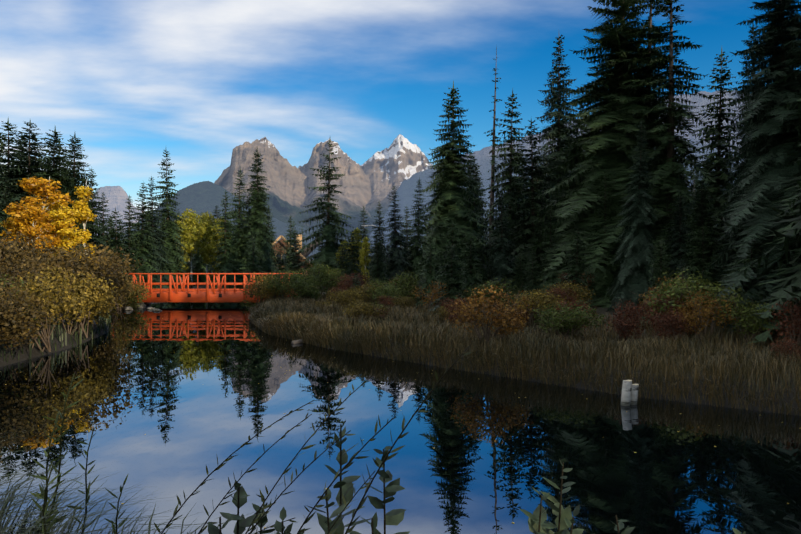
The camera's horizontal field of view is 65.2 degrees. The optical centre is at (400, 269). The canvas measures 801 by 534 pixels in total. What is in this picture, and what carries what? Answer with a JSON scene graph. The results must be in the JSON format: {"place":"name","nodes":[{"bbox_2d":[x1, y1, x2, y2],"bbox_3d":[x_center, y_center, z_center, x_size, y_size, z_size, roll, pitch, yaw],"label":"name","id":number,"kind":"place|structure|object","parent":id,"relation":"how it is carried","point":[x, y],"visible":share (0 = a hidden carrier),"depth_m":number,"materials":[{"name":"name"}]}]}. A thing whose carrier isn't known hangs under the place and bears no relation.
{"place":"outdoors","nodes":[
{"label":"outdoors","id":0,"kind":"place"},
{"bbox_2d":[93,186,144,235],"bbox_3d":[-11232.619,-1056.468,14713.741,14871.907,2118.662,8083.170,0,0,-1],"label":"mountain","id":1,"kind":"structure","parent":0,"point":[117,197],"depth_m":15400.62,"materials":[{"name":"grey stone"}]},
{"bbox_2d":[121,181,373,259],"bbox_3d":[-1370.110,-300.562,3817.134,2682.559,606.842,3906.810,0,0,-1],"label":"mountain ridge","id":2,"kind":"structure","parent":0,"point":[202,196],"depth_m":4049.98,"materials":[{"name":"grey stone"}]},
{"bbox_2d":[214,137,310,228],"bbox_3d":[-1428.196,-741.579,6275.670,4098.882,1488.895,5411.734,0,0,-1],"label":"mountain","id":3,"kind":"structure","parent":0,"point":[286,182],"depth_m":6260.94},
{"bbox_2d":[298,138,377,239],"bbox_3d":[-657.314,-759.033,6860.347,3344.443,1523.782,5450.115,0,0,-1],"label":"mountain","id":4,"kind":"structure","parent":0,"point":[354,197],"depth_m":6621.49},
{"bbox_2d":[361,134,432,221],"bbox_3d":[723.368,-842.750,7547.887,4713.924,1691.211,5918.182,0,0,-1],"label":"snow-capped mountain","id":5,"kind":"structure","parent":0,"point":[399,161],"depth_m":7587.05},
{"bbox_2d":[0,286,800,533],"bbox_3d":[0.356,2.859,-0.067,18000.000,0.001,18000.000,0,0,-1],"label":"water","id":6,"kind":"structure","parent":0,"point":[479,453],"depth_m":10.48,"materials":[{"name":"blue liquid"}]},
{"bbox_2d":[0,260,800,415],"bbox_3d":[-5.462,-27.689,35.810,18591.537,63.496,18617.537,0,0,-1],"label":"ground","id":7,"kind":"structure","parent":0,"point":[36,352],"depth_m":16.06,"materials":[{"name":"brown plant"}]},
{"bbox_2d":[0,118,33,218],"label":"spruce","id":8,"kind":"object","parent":7,"relation":"on","point":[9,140],"visible":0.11,"depth_m":60.61,"materials":[{"name":"green plant"}]},
{"bbox_2d":[0,238,39,278],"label":"willow","id":9,"kind":"object","parent":7,"relation":"on","point":[12,256],"visible":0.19,"depth_m":27.42,"materials":[{"name":"brown plant"}]},
{"bbox_2d":[0,230,46,284],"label":"bush","id":10,"kind":"object","parent":7,"relation":"on","point":[6,244],"visible":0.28,"depth_m":28.25,"materials":[{"name":"brown plant"}]},
{"bbox_2d":[0,257,47,327],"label":"bush","id":11,"kind":"object","parent":7,"relation":"on","point":[12,268],"visible":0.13,"depth_m":22.75,"materials":[{"name":"brown plant"}]},
{"bbox_2d":[0,276,58,349],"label":"bush","id":12,"kind":"object","parent":7,"relation":"on","point":[9,315],"visible":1,"depth_m":18.12,"materials":[{"name":"yellow plant"}]},
{"bbox_2d":[2,120,56,230],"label":"spruce","id":13,"kind":"object","parent":7,"relation":"on","point":[29,161],"visible":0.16,"depth_m":59.64,"materials":[{"name":"green plant"}]},
{"bbox_2d":[2,205,60,256],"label":"aspen tree","id":14,"kind":"object","parent":7,"relation":"on","point":[32,211],"visible":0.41,"depth_m":40.24,"materials":[{"name":"yellow plant"}]},
{"bbox_2d":[0,176,78,254],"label":"aspen tree","id":15,"kind":"object","parent":7,"relation":"on","point":[38,185],"visible":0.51,"depth_m":41.82,"materials":[{"name":"yellow plant"}]},
{"bbox_2d":[28,462,62,533],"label":"tall stem plant","id":16,"kind":"object","parent":7,"relation":"on","point":[44,511],"visible":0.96,"depth_m":2.66,"materials":[{"name":"green plant"}]},
{"bbox_2d":[3,270,89,351],"bbox_3d":[-12.335,1.342,20.962,3.125,2.887,3.188,0,0,-8],"label":"bush","id":17,"kind":"object","parent":7,"relation":"on","point":[53,293],"visible":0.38,"depth_m":20.98,"materials":[{"name":"yellow plant"}]},
{"bbox_2d":[32,412,67,533],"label":"tall stem plant","id":18,"kind":"object","parent":7,"relation":"on","point":[46,476],"visible":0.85,"depth_m":2.88,"materials":[{"name":"green plant"}]},
{"bbox_2d":[19,127,83,250],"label":"spruce","id":19,"kind":"object","parent":7,"relation":"on","point":[57,174],"visible":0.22,"depth_m":59.05,"materials":[{"name":"green plant"}]},
{"bbox_2d":[32,373,82,533],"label":"tall stem plant","id":20,"kind":"object","parent":7,"relation":"on","point":[58,470],"visible":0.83,"depth_m":3.10,"materials":[{"name":"green plant"}]},
{"bbox_2d":[1,302,131,362],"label":"bank grass","id":21,"kind":"structure","parent":7,"relation":"on","point":[103,327],"depth_m":24.15,"materials":[{"name":"brown plant"}]},
{"bbox_2d":[47,207,87,261],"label":"aspen tree","id":22,"kind":"object","parent":7,"relation":"on","point":[64,215],"visible":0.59,"depth_m":41.98,"materials":[{"name":"yellow plant"}]},
{"bbox_2d":[34,265,123,337],"bbox_3d":[-13.083,1.222,25.124,3.209,3.026,3.136,0,0,5],"label":"bush","id":23,"kind":"object","parent":7,"relation":"on","point":[94,298],"visible":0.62,"depth_m":24.89,"materials":[{"name":"yellow plant"}]},
{"bbox_2d":[64,425,98,533],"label":"tall stem plant","id":24,"kind":"object","parent":7,"relation":"on","point":[87,494],"visible":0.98,"depth_m":3.29,"materials":[{"name":"green plant"}]},
{"bbox_2d":[54,134,113,255],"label":"spruce","id":25,"kind":"object","parent":7,"relation":"on","point":[90,226],"visible":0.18,"depth_m":62.78,"materials":[{"name":"green plant"}]},
{"bbox_2d":[25,241,144,328],"bbox_3d":[-13.753,0.655,27.517,5.145,3.832,4.829,0,0,37],"label":"bush","id":26,"kind":"object","parent":7,"relation":"on","point":[107,269],"visible":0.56,"depth_m":27.13,"materials":[{"name":"yellow plant"}]},
{"bbox_2d":[72,181,97,257],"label":"aspen tree","id":27,"kind":"object","parent":7,"relation":"on","point":[82,207],"visible":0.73,"depth_m":45.39,"materials":[{"name":"yellow plant"}]},
{"bbox_2d":[52,243,136,295],"bbox_3d":[-18.571,0.441,37.081,5.678,4.008,5.326,0,0,6],"label":"bush","id":28,"kind":"object","parent":7,"relation":"on","point":[79,253],"visible":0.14,"depth_m":37.03,"materials":[{"name":"brown plant"}]},
{"bbox_2d":[95,192,113,258],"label":"spruce","id":29,"kind":"object","parent":7,"relation":"on","point":[103,226],"visible":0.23,"depth_m":65.36,"materials":[{"name":"green plant"}]},
{"bbox_2d":[104,207,133,285],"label":"spruce","id":30,"kind":"object","parent":7,"relation":"on","point":[116,240],"visible":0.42,"depth_m":59.04,"materials":[{"name":"green plant"}]},
{"bbox_2d":[119,194,139,276],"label":"spruce","id":31,"kind":"object","parent":7,"relation":"on","point":[127,224],"visible":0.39,"depth_m":65.18,"materials":[{"name":"green plant"}]},
{"bbox_2d":[0,430,275,533],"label":"grass","id":32,"kind":"structure","parent":7,"relation":"on","point":[30,528],"depth_m":3.47,"materials":[{"name":"green plant"}]},
{"bbox_2d":[127,183,162,288],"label":"spruce","id":33,"kind":"object","parent":7,"relation":"on","point":[142,258],"visible":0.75,"depth_m":61.10,"materials":[{"name":"green plant"}]},
{"bbox_2d":[139,176,173,288],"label":"spruce","id":34,"kind":"object","parent":7,"relation":"on","point":[157,252],"visible":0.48,"depth_m":65.22,"materials":[{"name":"green plant"}]},
{"bbox_2d":[151,150,194,288],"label":"spruce","id":35,"kind":"object","parent":7,"relation":"on","point":[177,263],"visible":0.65,"depth_m":67.80,"materials":[{"name":"green plant"}]},
{"bbox_2d":[178,209,206,285],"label":"aspen tree","id":36,"kind":"object","parent":7,"relation":"on","point":[196,233],"visible":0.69,"depth_m":75.67,"materials":[{"name":"green plant"}]},
{"bbox_2d":[186,212,211,282],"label":"spruce","id":37,"kind":"object","parent":7,"relation":"on","point":[199,266],"visible":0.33,"depth_m":87.34,"materials":[{"name":"green plant"}]},
{"bbox_2d":[195,211,215,272],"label":"aspen tree","id":38,"kind":"object","parent":7,"relation":"on","point":[207,223],"visible":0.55,"depth_m":78.80,"materials":[{"name":"green plant"}]},
{"bbox_2d":[203,217,230,274],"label":"aspen tree","id":39,"kind":"object","parent":7,"relation":"on","point":[209,247],"visible":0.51,"depth_m":74.75,"materials":[{"name":"green plant"}]},
{"bbox_2d":[125,273,325,301],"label":"bridge","id":40,"kind":"structure","parent":7,"relation":"on","point":[183,294],"depth_m":48.60,"materials":[{"name":"orange"}]},
{"bbox_2d":[209,190,241,288],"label":"spruce","id":41,"kind":"object","parent":7,"relation":"on","point":[226,265],"visible":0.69,"depth_m":71.23,"materials":[{"name":"green plant"}]},
{"bbox_2d":[154,400,313,533],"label":"plant stem","id":42,"kind":"object","parent":7,"relation":"on","point":[203,482],"visible":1,"depth_m":3.24,"materials":[{"name":"green plant"}]},
{"bbox_2d":[226,168,251,288],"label":"spruce","id":43,"kind":"object","parent":7,"relation":"on","point":[240,262],"visible":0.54,"depth_m":74.89,"materials":[{"name":"green plant"}]},
{"bbox_2d":[220,480,268,533],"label":"sapling plant","id":44,"kind":"object","parent":7,"relation":"on","point":[239,497],"visible":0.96,"depth_m":3.34,"materials":[{"name":"green plant"}]},
{"bbox_2d":[187,413,311,533],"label":"plant stem","id":45,"kind":"object","parent":7,"relation":"on","point":[228,492],"visible":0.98,"depth_m":3.34,"materials":[{"name":"green plant"}]},
{"bbox_2d":[240,234,266,288],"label":"spruce","id":46,"kind":"object","parent":7,"relation":"on","point":[253,269],"visible":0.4,"depth_m":61.34,"materials":[{"name":"green plant"}]},
{"bbox_2d":[237,148,277,288],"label":"spruce","id":47,"kind":"object","parent":7,"relation":"on","point":[256,220],"visible":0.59,"depth_m":75.10,"materials":[{"name":"green plant"}]},
{"bbox_2d":[238,272,277,306],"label":"willow","id":48,"kind":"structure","parent":7,"relation":"on","point":[256,287],"depth_m":46.11,"materials":[{"name":"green plant"}]},
{"bbox_2d":[262,267,319,298],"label":"willow","id":49,"kind":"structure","parent":7,"relation":"on","point":[278,282],"depth_m":43.26,"materials":[{"name":"green plant"}]},
{"bbox_2d":[288,278,322,301],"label":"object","id":50,"kind":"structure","parent":7,"relation":"on","point":[304,289],"depth_m":41.51,"materials":[{"name":"green plant"}]},
{"bbox_2d":[245,375,372,533],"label":"twig","id":51,"kind":"object","parent":7,"relation":"on","point":[284,472],"visible":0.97,"depth_m":2.92,"materials":[{"name":"green plant"}]},
{"bbox_2d":[295,261,345,295],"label":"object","id":52,"kind":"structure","parent":7,"relation":"on","point":[322,277],"depth_m":46.20,"materials":[{"name":"green plant"}]},
{"bbox_2d":[291,140,361,291],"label":"spruce","id":53,"kind":"object","parent":7,"relation":"on","point":[326,254],"visible":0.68,"depth_m":61.43,"materials":[{"name":"green plant"}]},
{"bbox_2d":[306,489,352,533],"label":"sapling plant","id":54,"kind":"object","parent":7,"relation":"on","point":[339,525],"visible":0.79,"depth_m":3.25,"materials":[{"name":"green plant"}]},
{"bbox_2d":[287,415,393,533],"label":"twig","id":55,"kind":"object","parent":7,"relation":"on","point":[347,465],"visible":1,"depth_m":2.52,"materials":[{"name":"green plant"}]},
{"bbox_2d":[317,420,369,531],"bbox_3d":[-0.329,1.680,3.550,0.344,1.680,0.344,0,0,-36],"label":"sapling plant","id":56,"kind":"object","parent":7,"relation":"on","point":[345,486],"visible":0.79,"depth_m":3.56,"materials":[{"name":"green plant"}]},
{"bbox_2d":[339,231,362,281],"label":"young spruce","id":57,"kind":"object","parent":7,"relation":"on","point":[352,255],"visible":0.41,"depth_m":54.12,"materials":[{"name":"green plant"}]},
{"bbox_2d":[341,299,385,319],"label":"shrub","id":58,"kind":"object","parent":7,"relation":"on","point":[363,309],"visible":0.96,"depth_m":25.29,"materials":[{"name":"green plant"}]},
{"bbox_2d":[364,232,390,298],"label":"young spruce","id":59,"kind":"object","parent":7,"relation":"on","point":[377,269],"visible":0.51,"depth_m":46.19,"materials":[{"name":"green plant"}]},
{"bbox_2d":[365,281,408,304],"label":"shrub","id":60,"kind":"object","parent":7,"relation":"on","point":[390,291],"visible":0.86,"depth_m":35.51,"materials":[{"name":"green plant"}]},
{"bbox_2d":[368,446,410,533],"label":"sapling plant","id":61,"kind":"object","parent":7,"relation":"on","point":[394,516],"visible":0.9,"depth_m":3.77,"materials":[{"name":"green plant"}]},
{"bbox_2d":[381,186,411,280],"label":"spruce","id":62,"kind":"object","parent":7,"relation":"on","point":[397,260],"visible":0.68,"depth_m":55.62,"materials":[{"name":"green plant"}]},
{"bbox_2d":[335,346,471,533],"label":"twig","id":63,"kind":"object","parent":7,"relation":"on","point":[361,503],"visible":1,"depth_m":2.44,"materials":[{"name":"green plant"}]},
{"bbox_2d":[403,177,429,278],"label":"spruce","id":64,"kind":"object","parent":7,"relation":"on","point":[418,243],"visible":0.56,"depth_m":57.69,"materials":[{"name":"green plant"}]},
{"bbox_2d":[413,237,443,306],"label":"spruce","id":65,"kind":"object","parent":7,"relation":"on","point":[429,277],"visible":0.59,"depth_m":35.81,"materials":[{"name":"green plant"}]},
{"bbox_2d":[409,81,492,299],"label":"spruce","id":66,"kind":"object","parent":7,"relation":"on","point":[450,203],"visible":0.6,"depth_m":41.51,"materials":[{"name":"green plant"}]},
{"bbox_2d":[436,219,467,299],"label":"spruce","id":67,"kind":"object","parent":7,"relation":"on","point":[452,234],"visible":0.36,"depth_m":37.90,"materials":[{"name":"green plant"}]},
{"bbox_2d":[429,244,476,316],"bbox_3d":[2.326,0.756,27.765,2.284,3.993,2.520,0,-1,8],"label":"young spruce","id":68,"kind":"object","parent":7,"relation":"on","point":[451,289],"visible":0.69,"depth_m":27.62,"materials":[{"name":"green plant"}]},
{"bbox_2d":[457,238,486,306],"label":"spruce","id":69,"kind":"object","parent":7,"relation":"on","point":[472,279],"visible":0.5,"depth_m":34.93,"materials":[{"name":"green plant"}]},
{"bbox_2d":[463,159,493,285],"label":"spruce","id":70,"kind":"object","parent":7,"relation":"on","point":[485,251],"visible":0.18,"depth_m":46.90,"materials":[{"name":"green plant"}]},
{"bbox_2d":[445,283,534,347],"bbox_3d":[2.969,1.444,19.019,2.844,2.071,2.873,-1,0,-12],"label":"shrub","id":71,"kind":"object","parent":7,"relation":"on","point":[507,324],"visible":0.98,"depth_m":18.84,"materials":[{"name":"orange plant"}]},
{"bbox_2d":[462,277,519,313],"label":"shrub","id":72,"kind":"object","parent":7,"relation":"on","point":[497,290],"visible":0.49,"depth_m":27.10,"materials":[{"name":"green plant"}]},
{"bbox_2d":[481,47,501,260],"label":"spruce","id":73,"kind":"object","parent":7,"relation":"on","point":[493,161],"visible":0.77,"depth_m":52.02,"materials":[{"name":"green plant"}]},
{"bbox_2d":[483,190,520,296],"bbox_3d":[6.648,-1.013,40.227,3.137,8.538,3.188,-1,-1,22],"label":"spruce","id":74,"kind":"object","parent":7,"relation":"on","point":[503,263],"visible":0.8,"depth_m":39.91,"materials":[{"name":"green plant"}]},
{"bbox_2d":[480,89,537,289],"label":"spruce","id":75,"kind":"object","parent":7,"relation":"on","point":[506,174],"visible":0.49,"depth_m":49.70,"materials":[{"name":"green plant"}]},
{"bbox_2d":[507,119,560,289],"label":"spruce","id":76,"kind":"object","parent":7,"relation":"on","point":[532,206],"visible":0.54,"depth_m":46.05,"materials":[{"name":"green plant"}]},
{"bbox_2d":[500,289,568,326],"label":"shrub","id":77,"kind":"object","parent":7,"relation":"on","point":[540,300],"visible":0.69,"depth_m":23.54,"materials":[{"name":"green plant"}]},
{"bbox_2d":[520,487,549,533],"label":"sapling plant","id":78,"kind":"object","parent":7,"relation":"on","point":[537,518],"visible":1,"depth_m":3.57,"materials":[{"name":"green plant"}]},
{"bbox_2d":[538,206,560,295],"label":"spruce","id":79,"kind":"object","parent":7,"relation":"on","point":[549,277],"visible":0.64,"depth_m":35.94,"materials":[{"name":"green plant"}]},
{"bbox_2d":[523,35,582,269],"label":"spruce","id":80,"kind":"object","parent":7,"relation":"on","point":[553,130],"visible":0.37,"depth_m":48.41,"materials":[{"name":"green plant"}]},
{"bbox_2d":[540,459,583,533],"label":"sapling plant","id":81,"kind":"object","parent":7,"relation":"on","point":[560,512],"visible":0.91,"depth_m":3.89,"materials":[{"name":"green plant"}]},
{"bbox_2d":[539,280,595,302],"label":"shrub","id":82,"kind":"object","parent":7,"relation":"on","point":[579,294],"visible":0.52,"depth_m":27.80,"materials":[{"name":"green plant"}]},
{"bbox_2d":[528,298,608,342],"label":"shrub","id":83,"kind":"object","parent":7,"relation":"on","point":[572,320],"visible":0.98,"depth_m":19.03,"materials":[{"name":"green plant"}]},
{"bbox_2d":[560,231,597,310],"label":"spruce","id":84,"kind":"object","parent":7,"relation":"on","point":[577,268],"visible":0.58,"depth_m":29.98,"materials":[{"name":"green plant"}]},
{"bbox_2d":[581,171,621,306],"bbox_3d":[10.874,-1.522,33.231,2.788,7.752,2.829,0,0,26],"label":"spruce","id":85,"kind":"object","parent":7,"relation":"on","point":[602,212],"visible":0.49,"depth_m":32.86,"materials":[{"name":"green plant"}]},
{"bbox_2d":[526,0,705,307],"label":"spruce","id":86,"kind":"object","parent":7,"relation":"on","point":[600,144],"visible":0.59,"depth_m":34.72,"materials":[{"name":"green plant"}]},
{"bbox_2d":[603,299,653,340],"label":"shrub","id":87,"kind":"object","parent":7,"relation":"on","point":[625,323],"visible":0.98,"depth_m":19.02,"materials":[{"name":"red plant"}]},
{"bbox_2d":[606,121,658,311],"bbox_3d":[11.377,-2.019,30.140,3.133,10.739,2.885,2,0,-32],"label":"spruce","id":88,"kind":"object","parent":7,"relation":"on","point":[636,250],"visible":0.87,"depth_m":29.86,"materials":[{"name":"green plant"}]},
{"bbox_2d":[613,0,680,249],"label":"spruce","id":89,"kind":"object","parent":7,"relation":"on","point":[650,25],"visible":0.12,"depth_m":35.08,"materials":[{"name":"green plant"}]},
{"bbox_2d":[640,239,672,322],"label":"spruce","id":90,"kind":"object","parent":7,"relation":"on","point":[660,270],"visible":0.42,"depth_m":24.11,"materials":[{"name":"green plant"}]},
{"bbox_2d":[639,293,697,335],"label":"shrub","id":91,"kind":"object","parent":7,"relation":"on","point":[665,307],"visible":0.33,"depth_m":20.00,"materials":[{"name":"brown plant"}]},
{"bbox_2d":[646,310,698,341],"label":"shrub","id":92,"kind":"object","parent":7,"relation":"on","point":[676,329],"visible":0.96,"depth_m":18.91,"materials":[{"name":"red plant"}]},
{"bbox_2d":[662,191,690,279],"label":"spruce","id":93,"kind":"object","parent":7,"relation":"on","point":[679,251],"visible":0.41,"depth_m":30.12,"materials":[{"name":"green plant"}]},
{"bbox_2d":[634,0,725,269],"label":"spruce","id":94,"kind":"object","parent":7,"relation":"on","point":[670,142],"visible":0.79,"depth_m":32.75,"materials":[{"name":"green plant"}]},
{"bbox_2d":[641,267,749,336],"bbox_3d":[9.419,1.078,20.596,3.196,2.322,3.491,2,1,3],"label":"shrub","id":95,"kind":"object","parent":7,"relation":"on","point":[677,289],"visible":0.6,"depth_m":20.02,"materials":[{"name":"green plant"}]},
{"bbox_2d":[663,288,740,343],"bbox_3d":[9.084,1.453,19.274,2.194,1.755,2.216,-2,1,-32],"label":"shrub","id":96,"kind":"object","parent":7,"relation":"on","point":[698,321],"visible":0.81,"depth_m":19.05,"materials":[{"name":"green plant"}]},
{"bbox_2d":[676,180,729,318],"bbox_3d":[12.731,-0.564,26.264,2.899,6.753,2.827,0,-1,-5],"label":"spruce","id":97,"kind":"object","parent":7,"relation":"on","point":[700,211],"visible":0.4,"depth_m":26.14,"materials":[{"name":"green plant"}]},
{"bbox_2d":[687,224,720,317],"bbox_3d":[12.424,0.345,25.779,2.435,4.623,2.208,1,-1,31],"label":"young spruce","id":98,"kind":"object","parent":7,"relation":"on","point":[702,260],"visible":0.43,"depth_m":25.61,"materials":[{"name":"green plant"}]},
{"bbox_2d":[689,48,742,265],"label":"spruce","id":99,"kind":"object","parent":7,"relation":"on","point":[718,143],"visible":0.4,"depth_m":40.10,"materials":[{"name":"green plant"}]},
{"bbox_2d":[712,23,766,269],"bbox_3d":[20.788,-5.262,36.584,5.890,19.148,5.797,-1,-2,21],"label":"spruce","id":100,"kind":"object","parent":7,"relation":"on","point":[741,106],"visible":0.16,"depth_m":36.81,"materials":[{"name":"green plant"}]},
{"bbox_2d":[711,295,782,343],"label":"shrub","id":101,"kind":"object","parent":7,"relation":"on","point":[747,320],"visible":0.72,"depth_m":18.62,"materials":[{"name":"green plant"}]},
{"bbox_2d":[726,230,771,333],"bbox_3d":[11.709,0.602,20.941,2.161,4.163,1.959,-1,-1,-15],"label":"young spruce","id":102,"kind":"object","parent":7,"relation":"on","point":[747,260],"visible":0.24,"depth_m":20.78,"materials":[{"name":"green plant"}]},
{"bbox_2d":[699,0,800,334],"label":"spruce","id":103,"kind":"object","parent":7,"relation":"on","point":[769,174],"visible":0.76,"depth_m":20.90,"materials":[{"name":"green plant"}]},
{"bbox_2d":[731,1,800,343],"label":"spruce","id":104,"kind":"object","parent":7,"relation":"on","point":[793,228],"visible":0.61,"depth_m":18.48,"materials":[{"name":"green plant"}]},
{"bbox_2d":[762,139,800,349],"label":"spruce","id":105,"kind":"object","parent":7,"relation":"on","point":[790,199],"visible":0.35,"depth_m":17.34,"materials":[{"name":"green plant"}]},
{"bbox_2d":[768,298,800,349],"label":"shrub","id":106,"kind":"object","parent":7,"relation":"on","point":[793,325],"visible":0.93,"depth_m":16.81,"materials":[{"name":"red plant"}]},
{"bbox_2d":[768,338,800,364],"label":"shrub","id":107,"kind":"object","parent":7,"relation":"on","point":[787,348],"visible":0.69,"depth_m":14.80,"materials":[{"name":"brown plant"}]},
{"bbox_2d":[0,0,800,211],"label":"sky","id":108,"kind":"structure","parent":0,"point":[196,81],"materials":[{"name":"blue"}]},
{"bbox_2d":[368,90,749,254],"bbox_3d":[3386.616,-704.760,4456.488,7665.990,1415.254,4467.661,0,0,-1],"label":"mountain","id":109,"kind":"structure","parent":0,"point":[406,192],"depth_m":4570.52,"materials":[{"name":"grey stone"}]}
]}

